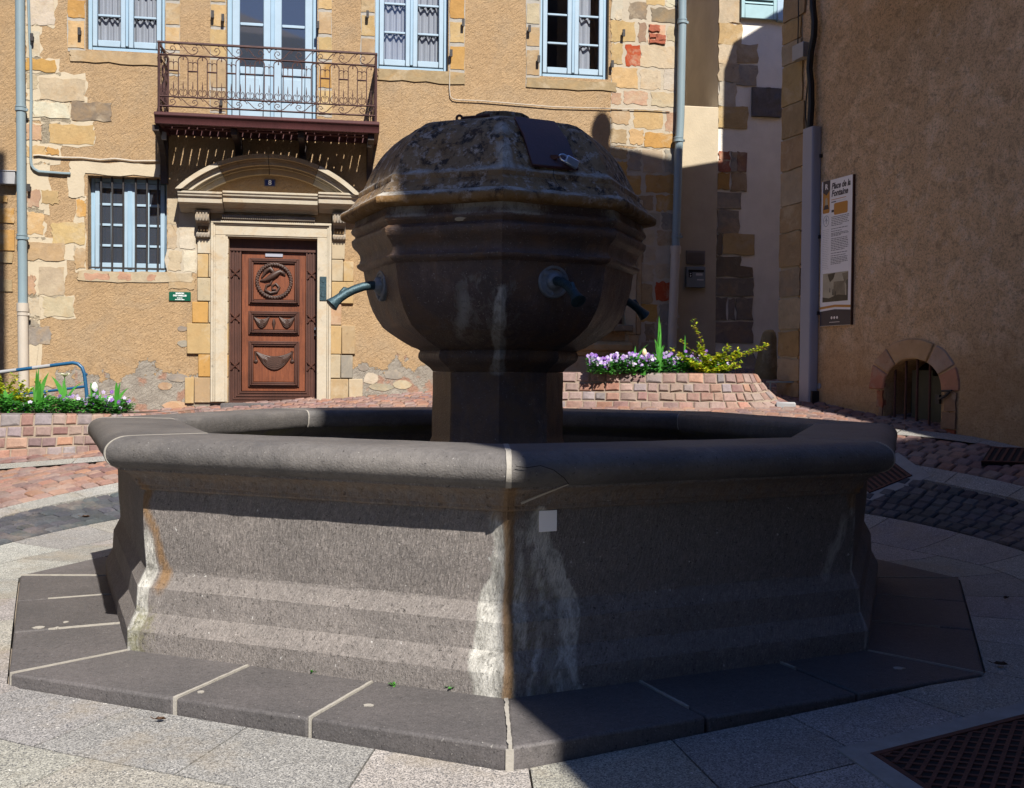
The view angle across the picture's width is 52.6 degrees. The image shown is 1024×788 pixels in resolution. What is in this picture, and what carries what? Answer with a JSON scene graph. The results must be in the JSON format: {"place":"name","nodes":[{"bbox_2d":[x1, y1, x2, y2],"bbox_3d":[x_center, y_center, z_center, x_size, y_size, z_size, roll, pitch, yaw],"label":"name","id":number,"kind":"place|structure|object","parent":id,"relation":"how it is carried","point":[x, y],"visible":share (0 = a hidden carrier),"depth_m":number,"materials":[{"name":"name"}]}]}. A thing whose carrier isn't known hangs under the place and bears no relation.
{"place":"outdoors","nodes":[
{"label":"outdoors","id":0,"kind":"place"},
{"bbox_2d":[0,361,1018,787],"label":"ground","id":1,"kind":"structure","parent":0,"point":[310,381],"depth_m":9.96,"materials":[{"name":"grey stone"}]},
{"bbox_2d":[0,0,17,410],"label":"neighbour house","id":2,"kind":"structure","parent":1,"relation":"on","point":[8,286],"depth_m":13.40,"materials":[{"name":"paint"}]},
{"bbox_2d":[0,170,16,185],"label":"meter box","id":3,"kind":"object","parent":2,"relation":"attached to","point":[7,177],"visible":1,"depth_m":13.29,"materials":[{"name":"grey plastic"}]},
{"bbox_2d":[22,0,677,411],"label":"town house","id":4,"kind":"structure","parent":1,"relation":"on","point":[222,110],"depth_m":13.92,"materials":[{"name":"paint"}]},
{"bbox_2d":[15,0,29,396],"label":"drainpipe","id":5,"kind":"object","parent":4,"relation":"attached to","point":[22,238],"visible":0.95,"depth_m":13.31,"materials":[{"name":"metal"}]},
{"bbox_2d":[27,0,70,174],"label":"conduit","id":6,"kind":"object","parent":4,"relation":"attached to","point":[31,103],"visible":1,"depth_m":13.39,"materials":[{"name":"metal"}]},
{"bbox_2d":[33,154,158,161],"bbox_3d":[-5.439,-3.083,13.552,1.559,0.052,0.019,0,1,-9],"label":"wall cable","id":7,"kind":"object","parent":4,"relation":"attached to","point":[98,159],"depth_m":13.55,"materials":[{"name":"plastic"}]},
{"bbox_2d":[88,0,164,52],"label":"window","id":8,"kind":"structure","parent":4,"relation":"in","point":[126,32],"depth_m":13.71,"materials":[{"name":"blue paint"}]},
{"bbox_2d":[89,176,166,271],"bbox_3d":[-5.097,-2.257,13.814,1.019,1.321,0.202,0,1,-9],"label":"barred window","id":9,"kind":"structure","parent":4,"relation":"in","point":[129,187],"depth_m":13.79,"materials":[{"name":"blue paint"}]},
{"bbox_2d":[169,292,190,300],"bbox_3d":[-4.418,-1.299,13.775,0.280,0.118,0.018,0,1,-9],"label":"green name plate","id":10,"kind":"object","parent":4,"relation":"attached to","point":[179,296],"visible":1,"depth_m":13.77,"materials":[{"name":"green metal"}]},
{"bbox_2d":[264,179,274,186],"bbox_3d":[-3.238,-2.825,13.847,0.142,0.094,0.011,0,1,-9],"label":"house number plate","id":11,"kind":"object","parent":4,"relation":"attached to","point":[269,182],"visible":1,"depth_m":13.84,"materials":[{"name":"blue metal"}]},
{"bbox_2d":[227,0,316,118],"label":"balcony door","id":12,"kind":"structure","parent":4,"relation":"in","point":[272,25],"depth_m":13.97,"materials":[{"name":"blue paint"}]},
{"bbox_2d":[229,238,316,402],"bbox_3d":[-3.248,-0.988,14.115,1.162,2.215,0.134,0,1,-9],"label":"front door","id":13,"kind":"structure","parent":4,"relation":"in","point":[271,292],"depth_m":14.09,"materials":[{"name":"brown wood"}]},
{"bbox_2d":[320,277,326,300],"bbox_3d":[-2.560,-1.427,14.026,0.091,0.326,0.034,0,1,-9],"label":"doorbell panel","id":14,"kind":"object","parent":4,"relation":"attached to","point":[322,288],"visible":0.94,"depth_m":14.02,"materials":[{"name":"grey metal"}]},
{"bbox_2d":[375,0,447,70],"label":"window","id":15,"kind":"structure","parent":4,"relation":"in","point":[411,22],"depth_m":14.30,"materials":[{"name":"blue paint"}]},
{"bbox_2d":[449,69,669,110],"bbox_3d":[0.695,-4.239,14.502,3.163,0.456,0.012,0,1,-9],"label":"wall cable","id":16,"kind":"object","parent":4,"relation":"attached to","point":[547,106],"depth_m":14.47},
{"bbox_2d":[540,0,606,78],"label":"window","id":17,"kind":"structure","parent":4,"relation":"in","point":[578,30],"depth_m":14.64,"materials":[{"name":"blue paint"}]},
{"bbox_2d":[564,200,642,372],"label":"wall","id":18,"kind":"structure","parent":4,"relation":"in","point":[632,326],"depth_m":14.70,"materials":[{"name":"stone"}]},
{"bbox_2d":[667,0,688,372],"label":"drainpipe","id":19,"kind":"object","parent":4,"relation":"attached to","point":[675,247],"visible":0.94,"depth_m":14.68,"materials":[{"name":"metal"}]},
{"bbox_2d":[9,111,983,774],"bbox_3d":[-0.092,-0.146,6.873,5.784,3.322,5.790,0,1,-24],"label":"stone fountain","id":20,"kind":"object","parent":1,"relation":"on","point":[681,573],"visible":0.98,"depth_m":4.83,"materials":[{"name":"stone"}]},
{"bbox_2d":[539,510,556,531],"bbox_3d":[0.155,0.548,4.470,0.086,0.092,0.004,0,1,-24],"label":"sticker","id":21,"kind":"object","parent":20,"relation":"attached to","point":[547,520],"visible":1,"depth_m":4.47,"materials":[{"name":"white paper"}]},
{"bbox_2d":[559,154,579,168],"bbox_3d":[0.335,-1.367,6.083,0.128,0.085,0.030,0,1,-17],"label":"padlock","id":22,"kind":"object","parent":20,"relation":"hanging from","point":[572,162],"visible":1,"depth_m":6.07,"materials":[{"name":"metal"}]},
{"bbox_2d":[0,368,1023,508],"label":"red cobbles","id":23,"kind":"object","parent":1,"relation":"attached to","point":[19,485],"visible":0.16,"depth_m":10.19,"materials":[{"name":"red stone"}]},
{"bbox_2d":[0,408,203,457],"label":"flower planter","id":24,"kind":"object","parent":23,"relation":"on","point":[29,434],"visible":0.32,"depth_m":10.95,"materials":[{"name":"brick"}]},
{"bbox_2d":[2,390,22,412],"bbox_3d":[-5.384,0.090,11.194,0.267,0.282,0.060,1,1,0],"label":"tulip","id":25,"kind":"object","parent":24,"relation":"on","point":[5,393],"visible":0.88,"depth_m":11.20,"materials":[{"name":"green plant"}]},
{"bbox_2d":[0,372,48,410],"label":"shrub","id":26,"kind":"object","parent":24,"relation":"on","point":[21,385],"visible":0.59,"depth_m":11.34,"materials":[{"name":"yellow plant"}]},
{"bbox_2d":[0,361,88,411],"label":"railing","id":27,"kind":"object","parent":24,"relation":"on","point":[84,373],"visible":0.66,"depth_m":12.13,"materials":[{"name":"blue metal"}]},
{"bbox_2d":[0,389,136,413],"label":"pansy bed","id":28,"kind":"object","parent":24,"relation":"on","point":[73,406],"visible":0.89,"depth_m":11.18,"materials":[{"name":"green plant"}]},
{"bbox_2d":[32,368,50,412],"bbox_3d":[-5.074,-0.029,11.201,0.205,0.524,0.050,1,1,0],"label":"tulip","id":29,"kind":"object","parent":28,"relation":"on","point":[38,391],"visible":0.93,"depth_m":11.20,"materials":[{"name":"green plant"}]},
{"bbox_2d":[47,373,82,411],"bbox_3d":[-4.937,-0.003,11.504,0.416,0.462,0.177,1,1,0],"label":"tulip","id":30,"kind":"object","parent":28,"relation":"on","point":[62,390],"visible":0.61,"depth_m":11.50,"materials":[{"name":"green plant"}]},
{"bbox_2d":[90,382,110,412],"bbox_3d":[-4.451,0.053,11.235,0.278,0.370,0.107,1,1,0],"label":"tulip","id":31,"kind":"object","parent":28,"relation":"on","point":[93,386],"visible":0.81,"depth_m":11.25,"materials":[{"name":"white plant"}]},
{"bbox_2d":[113,383,127,412],"bbox_3d":[-4.280,0.052,11.343,0.216,0.370,0.066,1,1,9],"label":"tulip","id":32,"kind":"object","parent":28,"relation":"on","point":[117,396],"visible":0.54,"depth_m":11.34,"materials":[{"name":"green plant"}]},
{"bbox_2d":[563,372,789,408],"bbox_3d":[1.681,-0.028,12.771,3.558,0.470,1.254,1,1,7],"label":"flower planter","id":33,"kind":"object","parent":23,"relation":"on","point":[681,390],"visible":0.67,"depth_m":12.35,"materials":[{"name":"brick"}]},
{"bbox_2d":[629,346,645,374],"bbox_3d":[1.464,-0.418,12.477,0.378,0.383,0.067,1,1,4],"label":"tulip","id":34,"kind":"object","parent":33,"relation":"on","point":[633,371],"visible":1,"depth_m":12.49,"materials":[{"name":"green plant"}]},
{"bbox_2d":[584,349,730,374],"bbox_3d":[1.780,-0.385,12.578,1.790,0.334,0.428,1,1,0],"label":"pansy bed","id":35,"kind":"object","parent":33,"relation":"on","point":[598,364],"visible":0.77,"depth_m":12.47,"materials":[{"name":"multicoloured plant"}]},
{"bbox_2d":[609,353,613,374],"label":"tulip","id":36,"kind":"object","parent":35,"relation":"on","point":[611,373],"visible":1,"depth_m":12.49,"materials":[{"name":"green plant"}]},
{"bbox_2d":[641,348,647,374],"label":"tulip","id":37,"kind":"object","parent":35,"relation":"on","point":[644,351],"visible":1,"depth_m":12.44,"materials":[{"name":"white plant"}]},
{"bbox_2d":[653,319,663,372],"bbox_3d":[1.759,-0.584,12.425,0.154,0.723,0.070,1,1,0],"label":"tulip","id":38,"kind":"object","parent":33,"relation":"on","point":[659,352],"visible":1,"depth_m":12.43,"materials":[{"name":"green plant"}]},
{"bbox_2d":[683,339,685,372],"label":"tulip","id":39,"kind":"object","parent":33,"relation":"on","point":[684,368],"visible":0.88,"depth_m":12.49,"materials":[{"name":"green plant"}]},
{"bbox_2d":[669,319,768,372],"bbox_3d":[2.490,-0.554,12.439,1.199,0.693,0.346,1,1,0],"label":"shrub","id":40,"kind":"object","parent":33,"relation":"on","point":[704,365],"visible":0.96,"depth_m":12.42,"materials":[{"name":"green plant"}]},
{"bbox_2d":[754,330,776,379],"bbox_3d":[3.524,-0.416,14.350,0.331,0.955,0.400,1,1,0],"label":"guard stone","id":41,"kind":"object","parent":23,"relation":"on","point":[765,365],"visible":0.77,"depth_m":14.21,"materials":[{"name":"grey stone"}]},
{"bbox_2d":[766,381,793,390],"bbox_3d":[3.329,-0.038,12.758,0.380,0.240,0.080,1,1,6],"label":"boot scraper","id":42,"kind":"object","parent":23,"relation":"on","point":[769,382],"visible":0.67,"depth_m":12.72,"materials":[{"name":"metal"}]},
{"bbox_2d":[776,402,795,407],"bbox_3d":[3.183,0.132,12.035,0.220,0.075,0.120,1,1,14],"label":"ground box","id":43,"kind":"object","parent":23,"relation":"on","point":[786,404],"visible":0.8,"depth_m":11.98,"materials":[{"name":"grey plastic"}]},
{"bbox_2d":[981,447,1023,466],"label":"drain grate","id":44,"kind":"object","parent":23,"relation":"on","point":[1003,456],"visible":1,"depth_m":9.12,"materials":[{"name":"metal"}]},
{"bbox_2d":[0,478,1023,550],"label":"black cobbles","id":45,"kind":"object","parent":1,"relation":"attached to","point":[994,519],"visible":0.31,"depth_m":8.61,"materials":[{"name":"black stone"}]},
{"bbox_2d":[0,429,1023,518],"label":"granite band","id":46,"kind":"object","parent":1,"relation":"attached to","point":[992,487],"visible":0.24,"depth_m":9.17,"materials":[{"name":"grey stone"}]},
{"bbox_2d":[676,106,718,369],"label":"wall","id":47,"kind":"structure","parent":1,"relation":"on","point":[698,228],"depth_m":15.49,"materials":[{"name":"beige paint"}]},
{"bbox_2d":[685,267,704,287],"bbox_3d":[2.735,-1.741,15.447,0.297,0.307,0.089,0,1,-9],"label":"letterbox","id":48,"kind":"object","parent":47,"relation":"attached to","point":[694,277],"visible":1,"depth_m":15.42,"materials":[{"name":"metal"}]},
{"bbox_2d":[686,250,704,264],"bbox_3d":[2.745,-2.042,15.471,0.293,0.202,0.033,0,1,-9],"label":"air vent","id":49,"kind":"object","parent":47,"relation":"attached to","point":[694,257],"visible":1,"depth_m":15.46,"materials":[{"name":"grey metal"}]},
{"bbox_2d":[685,0,783,369],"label":"side house","id":50,"kind":"structure","parent":1,"relation":"on","point":[733,70],"depth_m":15.62,"materials":[{"name":"paint"}]},
{"bbox_2d":[776,0,783,22],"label":"window frame","id":51,"kind":"structure","parent":50,"relation":"in","point":[779,2],"depth_m":15.57,"materials":[{"name":"paint"}]},
{"bbox_2d":[866,452,930,500],"bbox_3d":[3.393,0.781,9.499,0.713,0.452,0.605,1,1,0],"label":"drain grate","id":52,"kind":"object","parent":1,"relation":"on","point":[903,467],"visible":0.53,"depth_m":9.39,"materials":[{"name":"metal"}]},
{"bbox_2d":[777,0,1023,447],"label":"plastered house","id":53,"kind":"structure","parent":1,"relation":"on","point":[919,113],"depth_m":10.71,"materials":[{"name":"paint"}]},
{"bbox_2d":[797,0,798,42],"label":"thin cable","id":54,"kind":"object","parent":53,"relation":"attached to","point":[798,23],"visible":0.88,"depth_m":12.58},
{"bbox_2d":[792,41,808,61],"bbox_3d":[3.491,-4.128,12.489,0.112,0.186,0.226,0,1,-20],"label":"junction box","id":55,"kind":"object","parent":53,"relation":"attached to","point":[799,51],"visible":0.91,"depth_m":12.43,"materials":[{"name":"grey plastic"}]},
{"bbox_2d":[805,59,807,124],"bbox_3d":[3.529,-3.582,12.401,0.018,0.862,0.053,0,1,-20],"label":"thin cable","id":56,"kind":"object","parent":55,"relation":"hanging from","point":[806,102],"visible":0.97,"depth_m":12.41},
{"bbox_2d":[799,126,822,403],"bbox_3d":[3.548,-1.393,12.315,0.120,3.530,0.250,0,1,-20],"label":"cable cover","id":57,"kind":"object","parent":53,"relation":"attached to","point":[810,254],"visible":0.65,"depth_m":12.25,"materials":[{"name":"grey metal"}]},
{"bbox_2d":[806,0,817,127],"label":"power cable","id":58,"kind":"object","parent":53,"relation":"attached to","point":[809,62],"visible":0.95,"depth_m":12.26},
{"bbox_2d":[820,174,855,326],"bbox_3d":[3.739,-1.632,11.912,0.033,1.689,0.569,0,1,-20],"label":"information board","id":59,"kind":"object","parent":53,"relation":"attached to","point":[837,251],"visible":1,"depth_m":11.88,"materials":[{"name":"white plastic"}]},
{"bbox_2d":[0,514,1023,787],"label":"granite paving","id":60,"kind":"structure","parent":0,"point":[50,740],"depth_m":4.04,"materials":[{"name":"grey stone"}]},
{"bbox_2d":[150,716,166,719],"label":"fallen leaf","id":61,"kind":"object","parent":60,"relation":"on","point":[159,718],"visible":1,"depth_m":4.21,"materials":[{"name":"brown plant"}]},
{"bbox_2d":[836,702,1023,787],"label":"drain grate","id":62,"kind":"object","parent":60,"relation":"on","point":[985,749],"visible":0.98,"depth_m":3.92,"materials":[{"name":"metal"}]},
{"bbox_2d":[988,660,1007,664],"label":"fallen leaf","id":63,"kind":"object","parent":60,"relation":"on","point":[1000,663],"visible":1,"depth_m":4.91,"materials":[{"name":"brown plant"}]}
]}

